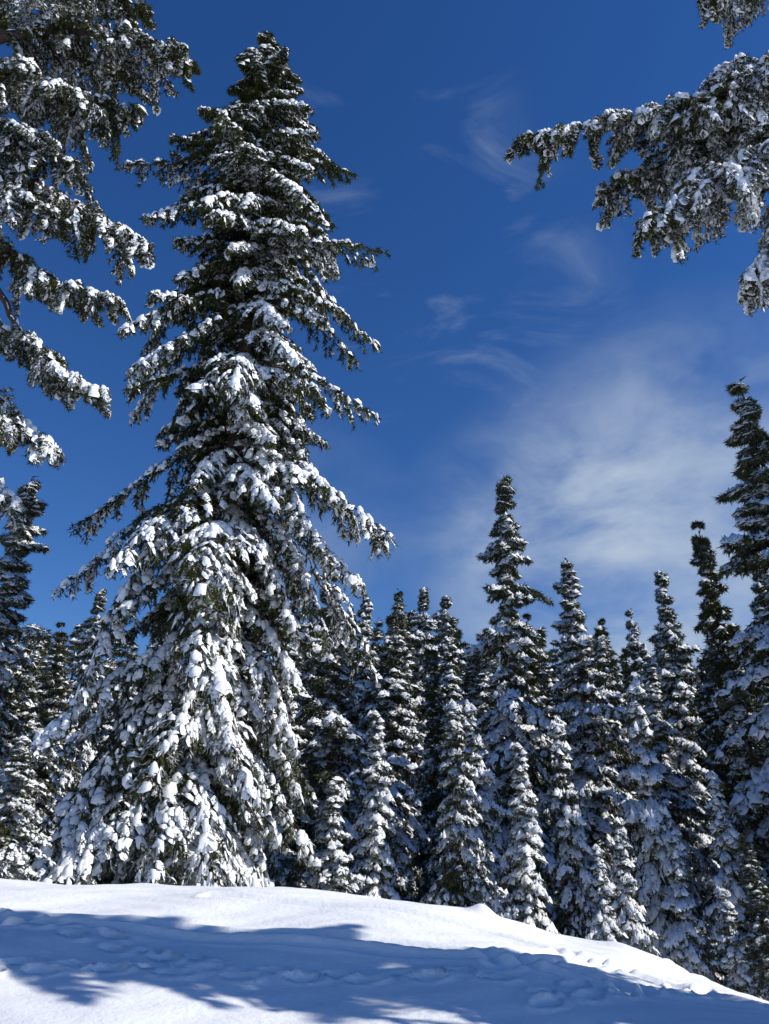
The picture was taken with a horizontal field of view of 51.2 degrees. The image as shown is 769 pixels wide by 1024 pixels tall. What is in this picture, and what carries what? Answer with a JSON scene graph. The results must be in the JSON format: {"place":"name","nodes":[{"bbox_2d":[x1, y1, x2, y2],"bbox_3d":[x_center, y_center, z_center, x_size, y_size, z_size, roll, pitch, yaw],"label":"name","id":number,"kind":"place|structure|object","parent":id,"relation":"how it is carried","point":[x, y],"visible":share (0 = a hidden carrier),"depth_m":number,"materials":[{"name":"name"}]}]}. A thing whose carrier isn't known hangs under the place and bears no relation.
{"place":"outdoors","nodes":[
{"label":"outdoors","id":0,"kind":"place"},
{"bbox_2d":[0,878,768,1023],"bbox_3d":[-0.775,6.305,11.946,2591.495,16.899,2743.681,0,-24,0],"label":"snow ground","id":1,"kind":"structure","parent":0,"point":[143,953],"depth_m":9.47,"materials":[{"name":"white snow"}]},
{"bbox_2d":[1,808,26,873],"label":"fir tree","id":2,"kind":"object","parent":1,"relation":"on","point":[14,871],"depth_m":19.34,"materials":[{"name":"green plant"}]},
{"bbox_2d":[0,476,52,795],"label":"fir tree","id":3,"kind":"object","parent":1,"relation":"on","point":[18,545],"visible":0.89,"depth_m":27.87,"materials":[{"name":"green plant"}]},
{"bbox_2d":[0,735,56,880],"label":"fir tree","id":4,"kind":"object","parent":1,"relation":"on","point":[18,771],"visible":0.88,"depth_m":17.80,"materials":[{"name":"white plant"}]},
{"bbox_2d":[0,667,61,853],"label":"fir tree","id":5,"kind":"object","parent":1,"relation":"on","point":[24,718],"visible":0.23,"depth_m":33.25,"materials":[{"name":"green plant"}]},
{"bbox_2d":[14,622,86,879],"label":"fir tree","id":6,"kind":"object","parent":1,"relation":"on","point":[53,691],"visible":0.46,"depth_m":42.92,"materials":[{"name":"green plant"}]},
{"bbox_2d":[29,588,108,884],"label":"fir tree","id":7,"kind":"object","parent":1,"relation":"on","point":[67,783],"visible":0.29,"depth_m":49.25,"materials":[{"name":"green plant"}]},
{"bbox_2d":[0,0,202,534],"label":"fir tree","id":8,"kind":"object","parent":1,"relation":"on","point":[27,88],"visible":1,"depth_m":11.73,"materials":[{"name":"white plant"}]},
{"bbox_2d":[105,631,172,883],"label":"fir tree","id":9,"kind":"object","parent":1,"relation":"on","point":[116,855],"visible":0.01,"depth_m":34.27,"materials":[{"name":"green plant"}]},
{"bbox_2d":[1,30,398,886],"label":"fir tree","id":10,"kind":"object","parent":1,"relation":"on","point":[199,786],"visible":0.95,"depth_m":23.72,"materials":[{"name":"white plant"}]},
{"bbox_2d":[257,602,316,888],"bbox_3d":[-4.844,13.968,34.778,5.685,20.675,5.458,-17,-29,33],"label":"fir tree","id":11,"kind":"object","parent":1,"relation":"on","point":[273,861],"visible":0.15,"depth_m":34.46,"materials":[{"name":"green plant"}]},
{"bbox_2d":[269,574,389,894],"bbox_3d":[-1.959,11.942,31.911,6.227,20.095,7.050,5,-24,-10],"label":"fir tree","id":12,"kind":"object","parent":1,"relation":"on","point":[330,741],"visible":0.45,"depth_m":32.39,"materials":[{"name":"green plant"}]},
{"bbox_2d":[302,780,373,893],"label":"fir tree","id":13,"kind":"object","parent":1,"relation":"on","point":[336,874],"visible":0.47,"depth_m":23.80,"materials":[{"name":"white plant"}]},
{"bbox_2d":[340,593,380,859],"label":"fir tree","id":14,"kind":"object","parent":1,"relation":"on","point":[364,612],"visible":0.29,"depth_m":59.24,"materials":[{"name":"green plant"}]},
{"bbox_2d":[347,710,405,900],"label":"fir tree","id":15,"kind":"object","parent":1,"relation":"on","point":[372,821],"visible":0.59,"depth_m":25.91,"materials":[{"name":"white plant"}]},
{"bbox_2d":[0,600,768,913],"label":"distant forest","id":16,"kind":"object","parent":1,"relation":"on","point":[478,692],"visible":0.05,"depth_m":61.58,"materials":[{"name":"green plant"}]},
{"bbox_2d":[350,613,429,901],"bbox_3d":[0.203,14.706,37.497,5.976,20.785,5.873,17,-29,-33],"label":"fir tree","id":17,"kind":"object","parent":1,"relation":"on","point":[392,694],"visible":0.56,"depth_m":38.34,"materials":[{"name":"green plant"}]},
{"bbox_2d":[382,589,423,741],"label":"fir tree","id":18,"kind":"object","parent":1,"relation":"on","point":[398,595],"visible":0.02,"depth_m":64.38,"materials":[{"name":"green plant"}]},
{"bbox_2d":[404,585,447,897],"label":"fir tree","id":19,"kind":"object","parent":1,"relation":"on","point":[420,635],"visible":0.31,"depth_m":57.58,"materials":[{"name":"green plant"}]},
{"bbox_2d":[396,639,463,904],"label":"fir tree","id":20,"kind":"object","parent":1,"relation":"on","point":[433,796],"visible":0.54,"depth_m":41.79,"materials":[{"name":"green plant"}]},
{"bbox_2d":[421,595,469,890],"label":"fir tree","id":21,"kind":"object","parent":1,"relation":"on","point":[451,664],"visible":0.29,"depth_m":50.29,"materials":[{"name":"green plant"}]},
{"bbox_2d":[417,699,508,913],"bbox_3d":[2.538,12.421,25.090,3.476,13.124,3.393,-10,-26,21],"label":"fir tree","id":22,"kind":"object","parent":1,"relation":"on","point":[463,856],"visible":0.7,"depth_m":25.95,"materials":[{"name":"white plant"}]},
{"bbox_2d":[438,699,518,919],"bbox_3d":[3.521,13.905,27.917,3.534,14.668,4.546,0,-24,1],"label":"fir tree","id":23,"kind":"object","parent":1,"relation":"on","point":[481,776],"visible":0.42,"depth_m":28.86,"materials":[{"name":"white plant"}]},
{"bbox_2d":[433,475,622,927],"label":"fir tree","id":24,"kind":"object","parent":1,"relation":"on","point":[518,713],"visible":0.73,"depth_m":41.39,"materials":[{"name":"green plant"}]},
{"bbox_2d":[497,742,560,933],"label":"fir tree","id":25,"kind":"object","parent":1,"relation":"on","point":[522,851],"visible":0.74,"depth_m":24.59,"materials":[{"name":"white plant"}]},
{"bbox_2d":[509,613,567,926],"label":"fir tree","id":26,"kind":"object","parent":1,"relation":"on","point":[533,681],"visible":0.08,"depth_m":45.59,"materials":[{"name":"green plant"}]},
{"bbox_2d":[541,718,608,938],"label":"fir tree","id":27,"kind":"object","parent":1,"relation":"on","point":[581,907],"visible":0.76,"depth_m":27.49,"materials":[{"name":"white plant"}]},
{"bbox_2d":[543,557,640,939],"bbox_3d":[9.457,15.274,37.650,6.997,27.710,6.874,-11,-26,23],"label":"fir tree","id":28,"kind":"object","parent":1,"relation":"on","point":[585,732],"visible":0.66,"depth_m":38.68,"materials":[{"name":"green plant"}]},
{"bbox_2d":[584,844,627,941],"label":"fir tree","id":29,"kind":"object","parent":1,"relation":"on","point":[608,929],"visible":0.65,"depth_m":22.41,"materials":[{"name":"white plant"}]},
{"bbox_2d":[592,617,638,875],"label":"fir tree","id":30,"kind":"object","parent":1,"relation":"on","point":[614,668],"visible":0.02,"depth_m":47.02,"materials":[{"name":"green plant"}]},
{"bbox_2d":[591,622,649,942],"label":"fir tree","id":31,"kind":"object","parent":1,"relation":"on","point":[602,642],"visible":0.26,"depth_m":42.57,"materials":[{"name":"green plant"}]},
{"bbox_2d":[608,817,661,956],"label":"fir tree","id":32,"kind":"object","parent":1,"relation":"on","point":[632,913],"visible":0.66,"depth_m":24.23,"materials":[{"name":"white plant"}]},
{"bbox_2d":[503,0,768,318],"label":"fir tree","id":33,"kind":"object","parent":1,"relation":"on","point":[711,124],"visible":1,"depth_m":10.86,"materials":[{"name":"white plant"}]},
{"bbox_2d":[623,608,692,869],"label":"fir tree","id":34,"kind":"object","parent":1,"relation":"on","point":[634,645],"visible":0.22,"depth_m":53.79,"materials":[{"name":"green plant"}]},
{"bbox_2d":[616,677,714,981],"bbox_3d":[9.452,14.592,26.034,5.337,18.761,4.148,-3,-24,7],"label":"fir tree","id":35,"kind":"object","parent":1,"relation":"on","point":[649,814],"visible":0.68,"depth_m":27.50,"materials":[{"name":"white plant"}]},
{"bbox_2d":[637,644,723,984],"bbox_3d":[13.078,16.517,34.350,5.380,22.181,5.476,-12,-27,24],"label":"fir tree","id":36,"kind":"object","parent":1,"relation":"on","point":[670,794],"visible":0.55,"depth_m":35.41,"materials":[{"name":"white plant"}]},
{"bbox_2d":[649,570,727,983],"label":"fir tree","id":37,"kind":"object","parent":1,"relation":"on","point":[676,660],"visible":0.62,"depth_m":44.07,"materials":[{"name":"white plant"}]},
{"bbox_2d":[657,828,723,976],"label":"fir tree","id":38,"kind":"object","parent":1,"relation":"on","point":[687,955],"visible":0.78,"depth_m":24.87,"materials":[{"name":"white plant"}]},
{"bbox_2d":[685,520,768,973],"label":"fir tree","id":39,"kind":"object","parent":1,"relation":"on","point":[713,614],"visible":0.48,"depth_m":36.27,"materials":[{"name":"green plant"}]},
{"bbox_2d":[699,770,761,992],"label":"fir tree","id":40,"kind":"object","parent":1,"relation":"on","point":[724,847],"visible":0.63,"depth_m":26.42,"materials":[{"name":"white plant"}]},
{"bbox_2d":[710,884,752,994],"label":"fir tree","id":41,"kind":"object","parent":1,"relation":"on","point":[730,960],"visible":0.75,"depth_m":20.19,"materials":[{"name":"white plant"}]},
{"bbox_2d":[709,376,768,980],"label":"fir tree","id":42,"kind":"object","parent":1,"relation":"on","point":[751,514],"visible":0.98,"depth_m":33.33,"materials":[{"name":"green plant"}]},
{"bbox_2d":[714,670,768,979],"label":"fir tree","id":43,"kind":"object","parent":1,"relation":"on","point":[743,767],"visible":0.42,"depth_m":31.44,"materials":[{"name":"green plant"}]},
{"bbox_2d":[729,833,768,1000],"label":"fir tree","id":44,"kind":"object","parent":1,"relation":"on","point":[757,907],"visible":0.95,"depth_m":16.43,"materials":[{"name":"green plant"}]},
{"bbox_2d":[749,553,768,707],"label":"fir tree","id":45,"kind":"object","parent":1,"relation":"on","point":[756,588],"visible":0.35,"depth_m":42.68,"materials":[{"name":"green plant"}]},
{"bbox_2d":[0,0,768,745],"label":"sky","id":46,"kind":"structure","parent":0,"point":[524,340],"materials":[{"name":"blue"}]}
]}

